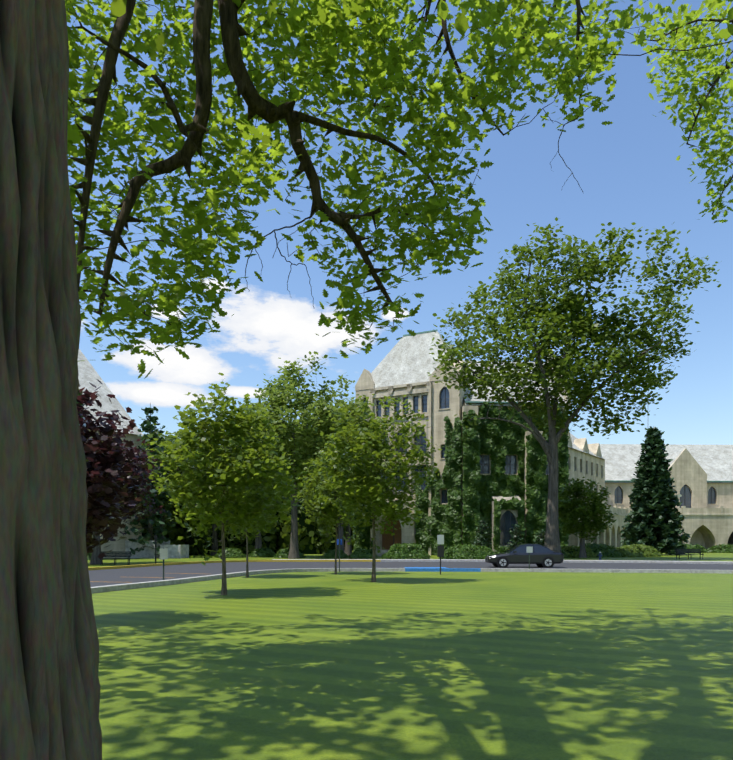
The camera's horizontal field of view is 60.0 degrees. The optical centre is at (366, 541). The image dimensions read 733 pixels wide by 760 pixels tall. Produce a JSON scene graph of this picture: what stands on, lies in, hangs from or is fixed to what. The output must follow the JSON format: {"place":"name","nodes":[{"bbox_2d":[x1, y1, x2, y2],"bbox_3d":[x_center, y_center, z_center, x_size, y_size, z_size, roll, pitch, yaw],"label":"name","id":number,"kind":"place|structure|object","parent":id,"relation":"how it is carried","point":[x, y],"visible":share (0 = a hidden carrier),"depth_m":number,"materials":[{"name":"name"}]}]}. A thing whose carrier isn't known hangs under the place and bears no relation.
{"place":"outdoors","nodes":[
{"label":"outdoors","id":0,"kind":"place"},
{"bbox_2d":[0,0,732,759],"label":"tree","id":1,"kind":"object","parent":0,"point":[325,22],"depth_m":6.80,"materials":[{"name":"green plant"}]},
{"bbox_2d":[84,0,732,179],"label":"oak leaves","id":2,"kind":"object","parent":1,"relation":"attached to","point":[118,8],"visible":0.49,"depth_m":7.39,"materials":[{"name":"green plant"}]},
{"bbox_2d":[245,95,607,306],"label":"bare twigs","id":3,"kind":"object","parent":1,"relation":"attached to","point":[313,213],"visible":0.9,"depth_m":7.85,"materials":[{"name":"brown wood"}]},
{"bbox_2d":[67,0,732,452],"label":"sky","id":4,"kind":"structure","parent":0,"point":[627,170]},
{"bbox_2d":[87,551,732,759],"bbox_3d":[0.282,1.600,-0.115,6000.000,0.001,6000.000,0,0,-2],"label":"lawn","id":5,"kind":"structure","parent":0,"point":[454,666],"depth_m":8.13,"materials":[{"name":"green plant"}]},
{"bbox_2d":[77,349,143,557],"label":"chapel building","id":6,"kind":"structure","parent":5,"relation":"on","point":[88,374],"depth_m":62.58,"materials":[{"name":"stone"}]},
{"bbox_2d":[76,379,147,558],"bbox_3d":[-5.954,-0.787,12.498,3.487,4.777,3.164,0,0,-2],"label":"purple maple tree","id":7,"kind":"object","parent":5,"relation":"on","point":[102,486],"depth_m":12.32,"materials":[{"name":"purple plant"}]},
{"bbox_2d":[99,551,130,564],"bbox_3d":[-17.280,1.140,43.672,2.000,0.920,0.595,0,0,-10],"label":"bench","id":8,"kind":"object","parent":5,"relation":"on","point":[122,554],"visible":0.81,"depth_m":43.85,"materials":[{"name":"black metal"}]},
{"bbox_2d":[85,424,165,563],"bbox_3d":[-19.505,-3.404,44.865,10.780,10.021,10.650,0,0,-2],"label":"purple tree","id":9,"kind":"object","parent":5,"relation":"on","point":[137,471],"depth_m":44.61,"materials":[{"name":"purple plant"}]},
{"bbox_2d":[123,403,175,555],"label":"conifer tree","id":10,"kind":"object","parent":5,"relation":"on","point":[146,428],"depth_m":60.91,"materials":[{"name":"green plant"}]},
{"bbox_2d":[154,535,156,563],"bbox_3d":[-14.761,0.565,44.454,0.203,2.070,0.203,0,0,-24],"label":"sign","id":11,"kind":"object","parent":5,"relation":"on","point":[155,537],"visible":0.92,"depth_m":44.40,"materials":[{"name":"black metal"}]},
{"bbox_2d":[125,541,188,557],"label":"utility wall","id":12,"kind":"structure","parent":5,"relation":"on","point":[178,551],"depth_m":60.92,"materials":[{"name":"white concrete"}]},
{"bbox_2d":[142,499,183,544],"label":"tree","id":13,"kind":"object","parent":5,"relation":"on","point":[172,536],"depth_m":73.91,"materials":[{"name":"green plant"}]},
{"bbox_2d":[160,548,167,579],"bbox_3d":[-7.750,0.920,24.248,0.300,1.360,0.074,0,0,-22],"label":"parking sign","id":14,"kind":"object","parent":5,"relation":"on","point":[163,553],"visible":0.83,"depth_m":24.22,"materials":[{"name":"grey metal"}]},
{"bbox_2d":[139,412,208,538],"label":"green tree","id":15,"kind":"object","parent":5,"relation":"on","point":[166,499],"depth_m":67.85,"materials":[{"name":"green plant"}]},
{"bbox_2d":[171,435,229,554],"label":"tree","id":16,"kind":"object","parent":5,"relation":"on","point":[193,550],"depth_m":76.39,"materials":[{"name":"green plant"}]},
{"bbox_2d":[181,430,250,554],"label":"green tree","id":17,"kind":"object","parent":5,"relation":"on","point":[214,539],"depth_m":74.12,"materials":[{"name":"plant"}]},
{"bbox_2d":[136,372,302,594],"bbox_3d":[-4.404,-1.735,19.099,5.064,6.671,4.516,0,0,-2],"label":"maple tree","id":18,"kind":"object","parent":5,"relation":"on","point":[199,487],"depth_m":18.33,"materials":[{"name":"green plant"}]},
{"bbox_2d":[214,547,245,557],"bbox_3d":[-13.629,1.126,63.544,3.169,1.154,2.790,0,0,-2],"label":"shrub","id":19,"kind":"object","parent":5,"relation":"on","point":[237,552],"depth_m":62.79,"materials":[{"name":"green plant"}]},
{"bbox_2d":[219,508,276,554],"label":"tree","id":20,"kind":"object","parent":5,"relation":"on","point":[272,546],"depth_m":78.61,"materials":[{"name":"green plant"}]},
{"bbox_2d":[210,444,294,577],"bbox_3d":[-5.138,-1.458,28.442,3.992,6.118,3.828,0,0,-2],"label":"maple tree","id":21,"kind":"object","parent":5,"relation":"on","point":[269,504],"depth_m":28.28,"materials":[{"name":"green plant"}]},
{"bbox_2d":[205,400,303,548],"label":"locust tree","id":22,"kind":"object","parent":5,"relation":"on","point":[247,404],"depth_m":66.19,"materials":[{"name":"green plant"}]},
{"bbox_2d":[249,547,275,556],"bbox_3d":[-10.670,1.139,65.594,3.129,1.155,2.779,0,0,-2],"label":"shrub","id":23,"kind":"object","parent":5,"relation":"on","point":[254,553],"depth_m":64.83,"materials":[{"name":"green plant"}]},
{"bbox_2d":[274,548,305,557],"bbox_3d":[-7.542,1.137,62.644,3.137,1.145,2.816,0,0,-2],"label":"shrub","id":24,"kind":"object","parent":5,"relation":"on","point":[279,553],"depth_m":62.00,"materials":[{"name":"green plant"}]},
{"bbox_2d":[245,351,344,558],"bbox_3d":[-6.303,-8.082,59.227,9.151,19.387,12.473,0,0,-34],"label":"locust tree","id":25,"kind":"object","parent":5,"relation":"on","point":[282,408],"depth_m":57.86,"materials":[{"name":"green plant"}]},
{"bbox_2d":[270,416,331,553],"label":"tree","id":26,"kind":"object","parent":5,"relation":"on","point":[284,537],"depth_m":81.02,"materials":[{"name":"green plant"}]},
{"bbox_2d":[293,451,368,573],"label":"maple tree","id":27,"kind":"object","parent":5,"relation":"on","point":[330,509],"depth_m":30.66,"materials":[{"name":"green plant"}]},
{"bbox_2d":[321,549,347,557],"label":"hedge shrub","id":28,"kind":"object","parent":5,"relation":"on","point":[327,554],"depth_m":61.21,"materials":[{"name":"green plant"}]},
{"bbox_2d":[322,496,353,550],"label":"tree line","id":29,"kind":"object","parent":5,"relation":"on","point":[333,531],"depth_m":111.60,"materials":[{"name":"green plant"}]},
{"bbox_2d":[337,539,341,571],"bbox_3d":[-1.425,0.725,33.458,0.300,1.750,0.071,0,0,-2],"label":"sign","id":30,"kind":"object","parent":5,"relation":"on","point":[339,542],"visible":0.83,"depth_m":33.42,"materials":[{"name":"grey"}]},
{"bbox_2d":[301,372,388,551],"bbox_3d":[-2.557,-7.468,63.843,9.766,18.146,9.556,0,0,-2],"label":"locust tree","id":31,"kind":"object","parent":5,"relation":"on","point":[339,403],"depth_m":62.29,"materials":[{"name":"green plant"}]},
{"bbox_2d":[351,524,354,550],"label":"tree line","id":32,"kind":"object","parent":5,"relation":"on","point":[352,543],"depth_m":111.67,"materials":[{"name":"plant"}]},
{"bbox_2d":[321,392,387,555],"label":"locust tree","id":33,"kind":"object","parent":5,"relation":"on","point":[348,550],"depth_m":71.56,"materials":[{"name":"green plant"}]},
{"bbox_2d":[348,548,377,558],"bbox_3d":[-0.334,1.140,59.925,2.848,1.099,2.450,0,0,-2],"label":"hedge shrub","id":34,"kind":"object","parent":5,"relation":"on","point":[354,554],"depth_m":59.17,"materials":[{"name":"green plant"}]},
{"bbox_2d":[308,394,443,581],"bbox_3d":[0.376,-2.118,25.193,5.409,7.440,4.202,0,0,-2],"label":"maple tree","id":35,"kind":"object","parent":5,"relation":"on","point":[368,486],"depth_m":24.60,"materials":[{"name":"green plant"}]},
{"bbox_2d":[382,543,430,558],"bbox_3d":[3.574,0.887,57.015,4.412,1.608,3.355,0,0,-2],"label":"hedge shrub","id":36,"kind":"object","parent":5,"relation":"on","point":[407,554],"depth_m":56.14,"materials":[{"name":"green plant"}]},
{"bbox_2d":[352,416,461,554],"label":"tower ivy","id":37,"kind":"object","parent":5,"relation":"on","point":[445,520],"depth_m":72.72,"materials":[{"name":"green plant"}]},
{"bbox_2d":[91,568,732,593],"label":"kerb","id":38,"kind":"structure","parent":5,"relation":"on","point":[107,588],"depth_m":32.57,"materials":[{"name":"concrete"}]},
{"bbox_2d":[437,534,443,574],"bbox_3d":[3.604,0.625,30.889,0.320,1.950,0.071,0,0,-2],"label":"sign","id":39,"kind":"object","parent":5,"relation":"on","point":[440,548],"visible":1,"depth_m":30.86,"materials":[{"name":"black"}]},
{"bbox_2d":[438,543,492,558],"bbox_3d":[8.776,0.906,55.621,4.973,1.567,3.390,0,0,-2],"label":"hedge shrub","id":40,"kind":"object","parent":5,"relation":"on","point":[479,551],"depth_m":54.74,"materials":[{"name":"green plant"}]},
{"bbox_2d":[471,518,493,549],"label":"yew","id":41,"kind":"object","parent":5,"relation":"on","point":[480,528],"depth_m":69.58,"materials":[{"name":"green plant"}]},
{"bbox_2d":[481,546,496,554],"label":"juniper shrub","id":42,"kind":"object","parent":5,"relation":"on","point":[489,550],"visible":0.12,"depth_m":62.64,"materials":[{"name":"green plant"}]},
{"bbox_2d":[503,524,525,549],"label":"yew","id":43,"kind":"object","parent":5,"relation":"on","point":[515,542],"depth_m":70.77,"materials":[{"name":"green plant"}]},
{"bbox_2d":[478,401,569,549],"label":"ivy","id":44,"kind":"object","parent":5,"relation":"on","point":[500,440],"depth_m":72.88,"materials":[{"name":"green plant"}]},
{"bbox_2d":[526,546,532,568],"bbox_3d":[8.580,0.920,33.439,0.320,1.360,0.071,0,0,-2],"label":"parking sign","id":45,"kind":"object","parent":5,"relation":"on","point":[529,549],"visible":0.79,"depth_m":33.41,"materials":[{"name":"grey metal"}]},
{"bbox_2d":[533,529,544,545],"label":"yew","id":46,"kind":"object","parent":5,"relation":"on","point":[541,538],"depth_m":69.32,"materials":[{"name":"green plant"}]},
{"bbox_2d":[355,329,732,554],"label":"hall building","id":47,"kind":"structure","parent":5,"relation":"on","point":[702,476],"depth_m":78.71,"materials":[{"name":"stone"}]},
{"bbox_2d":[461,410,480,544],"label":"ivy","id":48,"kind":"object","parent":47,"relation":"attached to","point":[471,496],"visible":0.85,"depth_m":71.63,"materials":[{"name":"green plant"}]},
{"bbox_2d":[492,497,525,553],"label":"ivy","id":49,"kind":"object","parent":47,"relation":"attached to","point":[516,503],"visible":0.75,"depth_m":71.29,"materials":[{"name":"green plant"}]},
{"bbox_2d":[525,430,547,545],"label":"ivy","id":50,"kind":"object","parent":47,"relation":"attached to","point":[536,477],"visible":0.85,"depth_m":72.04,"materials":[{"name":"green plant"}]},
{"bbox_2d":[561,549,568,557],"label":"juniper shrub","id":51,"kind":"object","parent":5,"relation":"on","point":[565,554],"visible":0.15,"depth_m":62.69,"materials":[{"name":"green plant"}]},
{"bbox_2d":[427,217,720,552],"bbox_3d":[17.515,-13.127,55.618,24.517,29.476,14.742,0,0,-2],"label":"tree","id":52,"kind":"object","parent":5,"relation":"on","point":[581,324],"depth_m":53.41,"materials":[{"name":"green plant"}]},
{"bbox_2d":[561,545,596,557],"bbox_3d":[20.862,1.008,64.549,5.433,1.391,3.786,0,0,-2],"label":"juniper shrub","id":53,"kind":"object","parent":5,"relation":"on","point":[590,553],"depth_m":63.54,"materials":[{"name":"green plant"}]},
{"bbox_2d":[558,477,617,557],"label":"small tree","id":54,"kind":"object","parent":5,"relation":"on","point":[592,520],"depth_m":61.66,"materials":[{"name":"green plant"}]},
{"bbox_2d":[585,543,623,556],"bbox_3d":[23.759,0.911,66.120,5.772,1.597,4.178,0,0,-2],"label":"juniper shrub","id":55,"kind":"object","parent":5,"relation":"on","point":[609,549],"depth_m":64.92,"materials":[{"name":"green plant"}]},
{"bbox_2d":[614,546,644,556],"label":"juniper shrub","id":56,"kind":"object","parent":5,"relation":"on","point":[636,553],"depth_m":65.67,"materials":[{"name":"green plant"}]},
{"bbox_2d":[620,543,661,556],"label":"juniper shrub","id":57,"kind":"object","parent":5,"relation":"on","point":[651,550],"depth_m":67.81,"materials":[{"name":"green plant"}]},
{"bbox_2d":[619,426,690,554],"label":"spruce","id":58,"kind":"object","parent":5,"relation":"on","point":[650,496],"depth_m":74.68,"materials":[{"name":"green plant"}]},
{"bbox_2d":[675,549,702,558],"bbox_3d":[29.550,1.140,58.086,2.400,0.920,0.595,0,0,-2],"label":"bench","id":59,"kind":"object","parent":5,"relation":"on","point":[679,551],"visible":1,"depth_m":58.28,"materials":[{"name":"black metal"}]},
{"bbox_2d":[686,544,707,552],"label":"bush","id":60,"kind":"object","parent":5,"relation":"on","point":[698,546],"depth_m":91.33,"materials":[{"name":"green plant"}]},
{"bbox_2d":[707,543,732,552],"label":"bush","id":61,"kind":"object","parent":5,"relation":"on","point":[722,547],"depth_m":90.67,"materials":[{"name":"green plant"}]},
{"bbox_2d":[88,562,732,586],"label":"road","id":62,"kind":"structure","parent":0,"point":[105,577],"depth_m":39.15,"materials":[{"name":"grey asphalt"}]},
{"bbox_2d":[90,567,445,581],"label":"road markings","id":63,"kind":"object","parent":62,"relation":"on","point":[404,567],"visible":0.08,"depth_m":39.05,"materials":[{"name":"blue paint"}]},
{"bbox_2d":[88,560,732,569],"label":"kerb","id":64,"kind":"structure","parent":62,"relation":"on","point":[198,562],"depth_m":47.95,"materials":[{"name":"yellow paint"}]},
{"bbox_2d":[485,544,563,567],"bbox_3d":[9.794,0.887,39.631,4.681,1.525,2.140,0,0,-2],"label":"sedan car","id":65,"kind":"object","parent":62,"relation":"on","point":[543,556],"visible":0.98,"depth_m":38.73,"materials":[{"name":"grey paint"}]},
{"bbox_2d":[272,555,732,561],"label":"hall pavement","id":66,"kind":"structure","parent":0,"point":[479,559],"depth_m":51.84,"materials":[{"name":"concrete"}]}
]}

